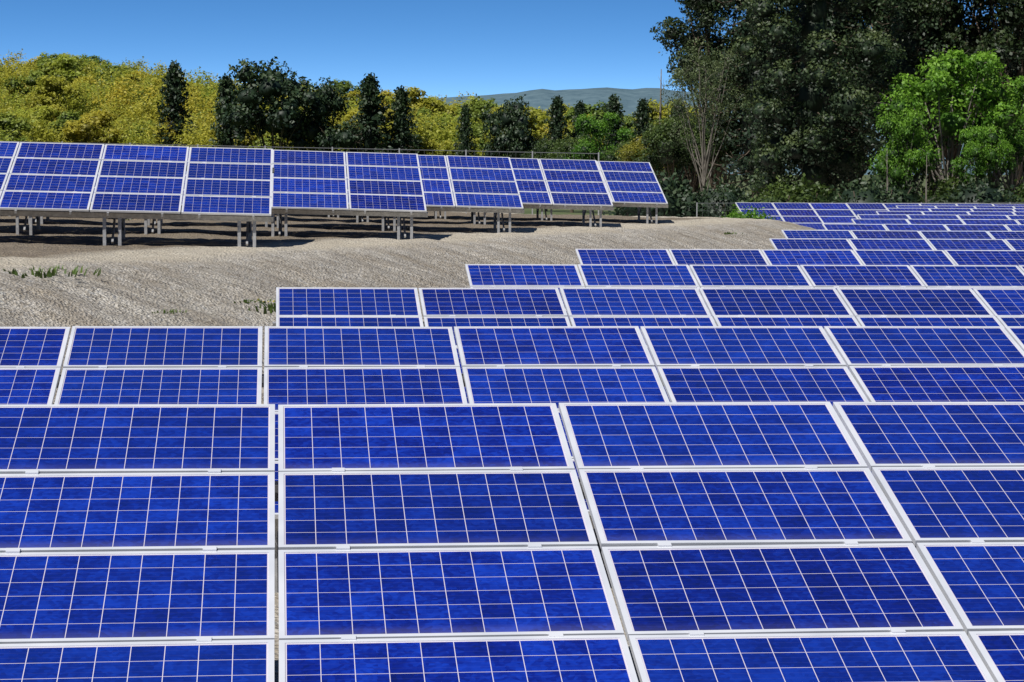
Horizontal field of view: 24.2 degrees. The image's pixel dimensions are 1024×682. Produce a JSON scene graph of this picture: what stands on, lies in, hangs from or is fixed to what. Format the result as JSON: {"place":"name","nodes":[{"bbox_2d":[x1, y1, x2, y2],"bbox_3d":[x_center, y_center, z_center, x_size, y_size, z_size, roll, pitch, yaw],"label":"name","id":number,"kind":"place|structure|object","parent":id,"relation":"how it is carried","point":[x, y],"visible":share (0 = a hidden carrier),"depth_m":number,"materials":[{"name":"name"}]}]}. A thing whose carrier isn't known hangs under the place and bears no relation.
{"place":"outdoors","nodes":[
{"label":"outdoors","id":0,"kind":"place"},
{"bbox_2d":[0,209,967,681],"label":"ground","id":1,"kind":"structure","parent":0,"point":[204,273],"depth_m":44.11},
{"bbox_2d":[0,264,100,277],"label":"weed","id":2,"kind":"object","parent":1,"relation":"on","point":[50,274],"visible":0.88,"depth_m":33.34,"materials":[{"name":"green plant"}]},
{"bbox_2d":[0,141,273,246],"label":"solar array","id":3,"kind":"object","parent":1,"relation":"on","point":[132,182],"visible":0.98,"depth_m":45.54,"materials":[{"name":"glass"}]},
{"bbox_2d":[0,143,427,239],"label":"solar array","id":4,"kind":"object","parent":1,"relation":"on","point":[315,183],"visible":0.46,"depth_m":52.49,"materials":[{"name":"glass"}]},
{"bbox_2d":[28,153,523,232],"bbox_3d":[-7.365,-3.817,59.374,15.111,2.297,3.899,0,4,-6],"label":"solar array","id":5,"kind":"object","parent":1,"relation":"on","point":[484,184],"visible":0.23,"depth_m":59.57,"materials":[{"name":"glass"}]},
{"bbox_2d":[1,141,598,214],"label":"fence","id":6,"kind":"object","parent":1,"relation":"on","point":[265,146],"visible":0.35,"depth_m":82.14,"materials":[{"name":"grey metal"}]},
{"bbox_2d":[356,158,613,226],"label":"solar array","id":7,"kind":"object","parent":1,"relation":"on","point":[575,184],"visible":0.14,"depth_m":66.59,"materials":[{"name":"glass"}]},
{"bbox_2d":[328,161,667,223],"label":"solar array","id":8,"kind":"object","parent":1,"relation":"on","point":[632,184],"visible":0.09,"depth_m":73.56,"materials":[{"name":"glass"}]},
{"bbox_2d":[0,402,1023,681],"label":"solar array","id":9,"kind":"object","parent":1,"relation":"on","point":[736,540],"visible":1,"depth_m":12.42,"materials":[{"name":"glass"}]},
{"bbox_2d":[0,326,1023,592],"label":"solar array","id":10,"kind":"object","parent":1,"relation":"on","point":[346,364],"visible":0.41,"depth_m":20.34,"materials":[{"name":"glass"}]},
{"bbox_2d":[273,287,1023,403],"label":"solar array","id":11,"kind":"object","parent":1,"relation":"on","point":[385,307],"visible":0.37,"depth_m":27.75,"materials":[{"name":"glass"}]},
{"bbox_2d":[603,164,709,216],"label":"bush","id":12,"kind":"object","parent":1,"relation":"on","point":[673,191],"visible":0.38,"depth_m":115.07,"materials":[{"name":"green plant"}]},
{"bbox_2d":[465,264,1023,320],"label":"solar array","id":13,"kind":"object","parent":1,"relation":"on","point":[558,276],"visible":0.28,"depth_m":35.05,"materials":[{"name":"glass"}]},
{"bbox_2d":[739,175,814,202],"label":"bush","id":14,"kind":"object","parent":1,"relation":"on","point":[777,195],"visible":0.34,"depth_m":113.43,"materials":[{"name":"green plant"}]},
{"bbox_2d":[575,249,1023,274],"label":"solar array","id":15,"kind":"object","parent":1,"relation":"on","point":[784,257],"visible":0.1,"depth_m":42.29,"materials":[{"name":"glass"}]},
{"bbox_2d":[729,0,906,195],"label":"cedar tree","id":16,"kind":"object","parent":1,"relation":"on","point":[806,142],"visible":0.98,"depth_m":119.97,"materials":[{"name":"green plant"}]},
{"bbox_2d":[770,0,887,191],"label":"conifer tree","id":17,"kind":"object","parent":1,"relation":"on","point":[830,22],"visible":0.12,"depth_m":137.30,"materials":[{"name":"green plant"}]},
{"bbox_2d":[776,0,889,192],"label":"olive tree","id":18,"kind":"object","parent":1,"relation":"on","point":[843,31],"visible":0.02,"depth_m":140.93,"materials":[{"name":"green plant"}]},
{"bbox_2d":[816,172,902,202],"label":"bush","id":19,"kind":"object","parent":1,"relation":"on","point":[856,193],"visible":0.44,"depth_m":112.32,"materials":[{"name":"green plant"}]},
{"bbox_2d":[735,202,1023,229],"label":"solar array","id":20,"kind":"object","parent":1,"relation":"on","point":[815,215],"visible":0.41,"depth_m":105.32,"materials":[{"name":"glass"}]},
{"bbox_2d":[769,238,1023,249],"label":"solar array","id":21,"kind":"object","parent":1,"relation":"on","point":[883,244],"visible":0.15,"depth_m":49.61,"materials":[{"name":"glass"}]},
{"bbox_2d":[781,230,1023,239],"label":"solar array","id":22,"kind":"object","parent":1,"relation":"on","point":[856,234],"visible":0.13,"depth_m":56.77,"materials":[{"name":"glass"}]},
{"bbox_2d":[839,0,973,197],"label":"conifer tree","id":23,"kind":"object","parent":1,"relation":"on","point":[909,35],"visible":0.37,"depth_m":129.48,"materials":[{"name":"green plant"}]},
{"bbox_2d":[822,224,1023,230],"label":"solar array","id":24,"kind":"object","parent":1,"relation":"on","point":[956,227],"visible":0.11,"depth_m":63.96,"materials":[{"name":"glass"}]},
{"bbox_2d":[851,219,1023,224],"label":"solar array","id":25,"kind":"object","parent":1,"relation":"on","point":[939,221],"visible":0.12,"depth_m":71.15,"materials":[{"name":"glass"}]},
{"bbox_2d":[857,214,1023,218],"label":"solar array","id":26,"kind":"object","parent":1,"relation":"on","point":[884,216],"visible":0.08,"depth_m":78.26,"materials":[{"name":"glass"}]},
{"bbox_2d":[863,0,1023,178],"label":"olive tree","id":27,"kind":"object","parent":1,"relation":"on","point":[945,149],"visible":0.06,"depth_m":140.25,"materials":[{"name":"green plant"}]},
{"bbox_2d":[916,169,975,203],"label":"bush","id":28,"kind":"object","parent":1,"relation":"on","point":[941,184],"visible":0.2,"depth_m":116.06,"materials":[{"name":"green plant"}]},
{"bbox_2d":[876,211,1023,214],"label":"solar array","id":29,"kind":"object","parent":1,"relation":"on","point":[949,213],"visible":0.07,"depth_m":85.44,"materials":[{"name":"glass"}]},
{"bbox_2d":[887,208,1023,211],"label":"solar array","id":30,"kind":"object","parent":1,"relation":"on","point":[953,209],"visible":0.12,"depth_m":92.59,"materials":[{"name":"glass"}]},
{"bbox_2d":[896,206,1023,208],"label":"solar array","id":31,"kind":"object","parent":1,"relation":"on","point":[1000,207],"visible":0.11,"depth_m":99.73,"materials":[{"name":"glass"}]},
{"bbox_2d":[948,122,1017,187],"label":"bright tree","id":32,"kind":"object","parent":1,"relation":"on","point":[975,151],"visible":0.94,"depth_m":114.50,"materials":[{"name":"green plant"}]},
{"bbox_2d":[0,0,999,98],"label":"sky","id":33,"kind":"structure","parent":0,"point":[436,47],"materials":[{"name":"blue"}]},
{"bbox_2d":[96,111,1023,202],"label":"hillside ground","id":34,"kind":"structure","parent":0,"point":[750,192],"depth_m":402.03,"materials":[{"name":"green plant"}]},
{"bbox_2d":[0,111,34,142],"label":"tree","id":35,"kind":"object","parent":34,"relation":"on","point":[13,126],"visible":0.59,"depth_m":269.07,"materials":[{"name":"green plant"}]},
{"bbox_2d":[0,88,36,111],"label":"tree","id":36,"kind":"object","parent":34,"relation":"on","point":[17,105],"visible":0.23,"depth_m":307.68,"materials":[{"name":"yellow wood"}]},
{"bbox_2d":[2,70,53,108],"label":"tree","id":37,"kind":"object","parent":34,"relation":"on","point":[30,80],"visible":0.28,"depth_m":325.68,"materials":[{"name":"green plant"}]},
{"bbox_2d":[10,108,62,141],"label":"tree","id":38,"kind":"object","parent":34,"relation":"on","point":[40,119],"visible":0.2,"depth_m":280.25,"materials":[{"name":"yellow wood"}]},
{"bbox_2d":[17,105,58,141],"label":"yellow tree","id":39,"kind":"object","parent":34,"relation":"on","point":[48,111],"visible":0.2,"depth_m":288.30,"materials":[{"name":"yellow plant"}]},
{"bbox_2d":[19,116,71,141],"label":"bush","id":40,"kind":"object","parent":34,"relation":"on","point":[38,133],"visible":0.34,"depth_m":277.80,"materials":[{"name":"yellow plant"}]},
{"bbox_2d":[26,74,82,118],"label":"yellow tree","id":41,"kind":"object","parent":34,"relation":"on","point":[49,88],"visible":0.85,"depth_m":320.58,"materials":[{"name":"yellow plant"}]},
{"bbox_2d":[33,51,80,77],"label":"tree","id":42,"kind":"object","parent":34,"relation":"on","point":[48,58],"visible":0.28,"depth_m":350.98,"materials":[{"name":"green plant"}]},
{"bbox_2d":[37,54,89,89],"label":"yellow tree","id":43,"kind":"object","parent":34,"relation":"on","point":[64,66],"visible":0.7,"depth_m":346.00,"materials":[{"name":"yellow plant"}]},
{"bbox_2d":[56,88,97,117],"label":"tree","id":44,"kind":"object","parent":34,"relation":"on","point":[78,106],"visible":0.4,"depth_m":321.26,"materials":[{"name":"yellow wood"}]},
{"bbox_2d":[48,109,106,142],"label":"tree","id":45,"kind":"object","parent":34,"relation":"on","point":[69,115],"visible":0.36,"depth_m":281.91,"materials":[{"name":"green plant"}]},
{"bbox_2d":[66,81,103,111],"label":"tree","id":46,"kind":"object","parent":34,"relation":"on","point":[86,96],"visible":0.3,"depth_m":326.97,"materials":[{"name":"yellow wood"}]},
{"bbox_2d":[61,109,129,144],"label":"yellow tree","id":47,"kind":"object","parent":34,"relation":"on","point":[91,123],"visible":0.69,"depth_m":269.17,"materials":[{"name":"yellow plant"}]},
{"bbox_2d":[93,62,128,84],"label":"tree","id":48,"kind":"object","parent":34,"relation":"on","point":[111,68],"visible":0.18,"depth_m":355.64,"materials":[{"name":"green plant"}]},
{"bbox_2d":[85,74,156,123],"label":"bamboo","id":49,"kind":"object","parent":34,"relation":"on","point":[120,91],"visible":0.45,"depth_m":320.08,"materials":[{"name":"plant"}]},
{"bbox_2d":[90,67,156,120],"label":"bamboo","id":50,"kind":"object","parent":34,"relation":"on","point":[129,89],"visible":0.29,"depth_m":328.52,"materials":[{"name":"plant"}]},
{"bbox_2d":[100,56,148,89],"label":"tree","id":51,"kind":"object","parent":34,"relation":"on","point":[123,69],"visible":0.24,"depth_m":349.43,"materials":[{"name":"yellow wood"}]},
{"bbox_2d":[97,95,154,126],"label":"tree","id":52,"kind":"object","parent":34,"relation":"on","point":[119,111],"visible":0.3,"depth_m":312.49,"materials":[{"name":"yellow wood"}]},
{"bbox_2d":[93,114,167,145],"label":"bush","id":53,"kind":"object","parent":34,"relation":"on","point":[132,137],"visible":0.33,"depth_m":268.00,"materials":[{"name":"yellow plant"}]},
{"bbox_2d":[119,70,166,102],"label":"yellow tree","id":54,"kind":"object","parent":34,"relation":"on","point":[139,74],"visible":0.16,"depth_m":343.11,"materials":[{"name":"yellow plant"}]},
{"bbox_2d":[123,117,181,145],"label":"bush","id":55,"kind":"object","parent":34,"relation":"on","point":[165,131],"visible":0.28,"depth_m":267.35,"materials":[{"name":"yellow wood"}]},
{"bbox_2d":[126,94,179,124],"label":"tree","id":56,"kind":"object","parent":34,"relation":"on","point":[146,109],"visible":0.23,"depth_m":311.71,"materials":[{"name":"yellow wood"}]},
{"bbox_2d":[145,59,197,145],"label":"dark conifer","id":57,"kind":"object","parent":34,"relation":"on","point":[172,92],"visible":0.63,"depth_m":268.20,"materials":[{"name":"green plant"}]},
{"bbox_2d":[155,81,214,122],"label":"tree","id":58,"kind":"object","parent":34,"relation":"on","point":[193,100],"visible":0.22,"depth_m":320.47,"materials":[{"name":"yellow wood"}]},
{"bbox_2d":[185,100,216,138],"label":"tree","id":59,"kind":"object","parent":34,"relation":"on","point":[208,115],"visible":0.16,"depth_m":297.54,"materials":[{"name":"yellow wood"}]},
{"bbox_2d":[173,113,232,147],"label":"bush","id":60,"kind":"object","parent":34,"relation":"on","point":[192,141],"visible":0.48,"depth_m":263.16,"materials":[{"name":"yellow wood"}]},
{"bbox_2d":[208,73,246,147],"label":"dark conifer","id":61,"kind":"object","parent":34,"relation":"on","point":[224,139],"visible":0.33,"depth_m":260.28,"materials":[{"name":"green plant"}]},
{"bbox_2d":[217,56,331,150],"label":"dark round tree","id":62,"kind":"object","parent":34,"relation":"on","point":[248,113],"visible":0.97,"depth_m":252.35,"materials":[{"name":"green plant"}]},
{"bbox_2d":[283,77,362,152],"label":"dark round tree","id":63,"kind":"object","parent":34,"relation":"on","point":[334,105],"visible":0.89,"depth_m":255.27,"materials":[{"name":"green plant"}]},
{"bbox_2d":[331,79,361,94],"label":"tree","id":64,"kind":"object","parent":34,"relation":"on","point":[347,86],"visible":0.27,"depth_m":395.84,"materials":[{"name":"green plant"}]},
{"bbox_2d":[346,72,400,152],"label":"dark conifer","id":65,"kind":"object","parent":34,"relation":"on","point":[371,136],"visible":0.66,"depth_m":255.41,"materials":[{"name":"green plant"}]},
{"bbox_2d":[383,85,423,153],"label":"dark conifer","id":66,"kind":"object","parent":34,"relation":"on","point":[401,111],"visible":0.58,"depth_m":257.45,"materials":[{"name":"green plant"}]},
{"bbox_2d":[379,119,428,154],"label":"yellow tree","id":67,"kind":"object","parent":34,"relation":"on","point":[423,143],"visible":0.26,"depth_m":260.95,"materials":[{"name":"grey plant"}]},
{"bbox_2d":[387,86,435,115],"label":"yellow tree","id":68,"kind":"object","parent":34,"relation":"on","point":[414,94],"visible":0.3,"depth_m":333.01,"materials":[{"name":"yellow plant"}]},
{"bbox_2d":[409,109,457,148],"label":"tree","id":69,"kind":"object","parent":34,"relation":"on","point":[427,132],"visible":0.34,"depth_m":280.92,"materials":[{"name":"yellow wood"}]},
{"bbox_2d":[421,138,451,155],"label":"bush","id":70,"kind":"object","parent":34,"relation":"on","point":[438,145],"visible":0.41,"depth_m":260.34,"materials":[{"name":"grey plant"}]},
{"bbox_2d":[416,96,458,116],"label":"yellow tree","id":71,"kind":"object","parent":34,"relation":"on","point":[437,105],"visible":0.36,"depth_m":333.60,"materials":[{"name":"yellow plant"}]},
{"bbox_2d":[453,104,478,155],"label":"dark conifer","id":72,"kind":"object","parent":34,"relation":"on","point":[465,129],"visible":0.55,"depth_m":253.81,"materials":[{"name":"green plant"}]},
{"bbox_2d":[457,98,500,126],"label":"tree","id":73,"kind":"object","parent":34,"relation":"on","point":[478,107],"visible":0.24,"depth_m":326.19,"materials":[{"name":"green plant"}]},
{"bbox_2d":[479,94,542,157],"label":"dark round tree","id":74,"kind":"object","parent":34,"relation":"on","point":[511,140],"visible":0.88,"depth_m":253.93,"materials":[{"name":"green plant"}]},
{"bbox_2d":[479,104,549,156],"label":"yellow tree","id":75,"kind":"object","parent":34,"relation":"on","point":[536,132],"visible":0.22,"depth_m":259.08,"materials":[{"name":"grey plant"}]},
{"bbox_2d":[541,95,570,142],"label":"dark conifer","id":76,"kind":"object","parent":34,"relation":"on","point":[556,123],"visible":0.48,"depth_m":250.64,"materials":[{"name":"green plant"}]},
{"bbox_2d":[568,100,591,159],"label":"dark conifer","id":77,"kind":"object","parent":34,"relation":"on","point":[579,108],"visible":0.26,"depth_m":252.73,"materials":[{"name":"green plant"}]},
{"bbox_2d":[562,100,608,126],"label":"tree","id":78,"kind":"object","parent":34,"relation":"on","point":[571,114],"visible":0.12,"depth_m":305.90,"materials":[{"name":"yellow plant"}]},
{"bbox_2d":[597,93,627,194],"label":"dark conifer","id":79,"kind":"object","parent":34,"relation":"on","point":[614,104],"visible":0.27,"depth_m":248.67,"materials":[{"name":"green plant"}]},
{"bbox_2d":[627,98,662,176],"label":"dark conifer","id":80,"kind":"object","parent":34,"relation":"on","point":[642,111],"visible":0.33,"depth_m":250.64,"materials":[{"name":"green plant"}]},
{"bbox_2d":[632,98,690,180],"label":"yellow tree","id":81,"kind":"object","parent":34,"relation":"on","point":[654,115],"visible":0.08,"depth_m":281.18,"materials":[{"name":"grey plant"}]},
{"bbox_2d":[662,99,694,192],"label":"dark conifer","id":82,"kind":"object","parent":34,"relation":"on","point":[680,169],"visible":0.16,"depth_m":248.70,"materials":[{"name":"green plant"}]},
{"bbox_2d":[437,87,1008,174],"bbox_3d":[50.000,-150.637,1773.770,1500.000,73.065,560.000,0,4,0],"label":"hill","id":83,"kind":"structure","parent":0,"point":[541,98],"depth_m":1679.86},
{"bbox_2d":[518,175,1023,214],"bbox_3d":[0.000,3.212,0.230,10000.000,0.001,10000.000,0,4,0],"label":"fence","id":84,"kind":"object","parent":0,"point":[556,211],"depth_m":189.20,"materials":[{"name":"grey metal"}]},
{"bbox_2d":[520,137,566,211],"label":"bush","id":85,"kind":"object","parent":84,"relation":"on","point":[543,146],"visible":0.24,"depth_m":183.88,"materials":[{"name":"green plant"}]},
{"bbox_2d":[540,132,601,212],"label":"bush","id":86,"kind":"object","parent":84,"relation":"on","point":[564,148],"visible":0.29,"depth_m":178.91,"materials":[{"name":"green plant"}]},
{"bbox_2d":[560,112,635,213],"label":"bright tree","id":87,"kind":"object","parent":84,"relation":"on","point":[596,129],"visible":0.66,"depth_m":173.78,"materials":[{"name":"green plant"}]},
{"bbox_2d":[596,140,638,160],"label":"bush","id":88,"kind":"object","parent":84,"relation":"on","point":[611,157],"visible":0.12,"depth_m":158.89,"materials":[{"name":"green plant"}]},
{"bbox_2d":[615,135,677,178],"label":"bush","id":89,"kind":"object","parent":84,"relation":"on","point":[629,151],"visible":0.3,"depth_m":148.83,"materials":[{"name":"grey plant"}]},
{"bbox_2d":[631,114,709,184],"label":"tree","id":90,"kind":"object","parent":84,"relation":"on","point":[666,154],"visible":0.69,"depth_m":144.81,"materials":[{"name":"green plant"}]},
{"bbox_2d":[676,115,727,197],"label":"tree","id":91,"kind":"object","parent":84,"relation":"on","point":[694,183],"visible":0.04,"depth_m":149.29,"materials":[{"name":"green plant"}]},
{"bbox_2d":[660,35,749,194],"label":"sparse tree","id":92,"kind":"object","parent":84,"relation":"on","point":[718,108],"visible":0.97,"depth_m":124.30,"materials":[{"name":"grey plant"}]},
{"bbox_2d":[678,110,744,191],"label":"tree","id":93,"kind":"object","parent":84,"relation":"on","point":[728,149],"visible":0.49,"depth_m":138.59,"materials":[{"name":"green plant"}]},
{"bbox_2d":[690,177,749,217],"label":"bush","id":94,"kind":"object","parent":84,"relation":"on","point":[726,200],"visible":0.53,"depth_m":115.11,"materials":[{"name":"green plant"}]},
{"bbox_2d":[649,0,795,191],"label":"olive tree","id":95,"kind":"object","parent":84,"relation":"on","point":[676,35],"visible":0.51,"depth_m":137.76,"materials":[{"name":"green plant"}]},
{"bbox_2d":[683,0,801,198],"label":"conifer tree","id":96,"kind":"object","parent":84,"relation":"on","point":[745,136],"visible":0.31,"depth_m":135.62,"materials":[{"name":"green plant"}]},
{"bbox_2d":[728,205,780,219],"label":"bright bush","id":97,"kind":"object","parent":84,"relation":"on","point":[750,214],"visible":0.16,"depth_m":102.73,"materials":[{"name":"green plant"}]},
{"bbox_2d":[779,173,835,202],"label":"bush","id":98,"kind":"object","parent":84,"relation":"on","point":[818,195],"visible":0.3,"depth_m":114.31,"materials":[{"name":"green plant"}]},
{"bbox_2d":[862,175,932,202],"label":"bush","id":99,"kind":"object","parent":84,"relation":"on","point":[906,195],"visible":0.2,"depth_m":115.41,"materials":[{"name":"green plant"}]},
{"bbox_2d":[865,108,942,192],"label":"bright tree","id":100,"kind":"object","parent":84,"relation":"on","point":[907,162],"visible":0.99,"depth_m":115.94,"materials":[{"name":"green plant"}]},
{"bbox_2d":[827,0,1002,194],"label":"olive tree","id":101,"kind":"object","parent":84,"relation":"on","point":[922,10],"visible":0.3,"depth_m":131.73,"materials":[{"name":"green plant"}]},
{"bbox_2d":[873,45,1023,189],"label":"bright tree","id":102,"kind":"object","parent":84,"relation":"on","point":[953,120],"visible":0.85,"depth_m":118.01,"materials":[{"name":"green plant"}]},
{"bbox_2d":[917,0,1023,191],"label":"olive tree","id":103,"kind":"object","parent":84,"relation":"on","point":[1006,29],"visible":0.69,"depth_m":128.86,"materials":[{"name":"green plant"}]},
{"bbox_2d":[939,171,1022,203],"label":"bush","id":104,"kind":"object","parent":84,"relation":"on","point":[974,194],"visible":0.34,"depth_m":112.06,"materials":[{"name":"green plant"}]},
{"bbox_2d":[962,75,1023,194],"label":"bright tree","id":105,"kind":"object","parent":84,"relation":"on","point":[1017,140],"visible":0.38,"depth_m":120.17,"materials":[{"name":"green plant"}]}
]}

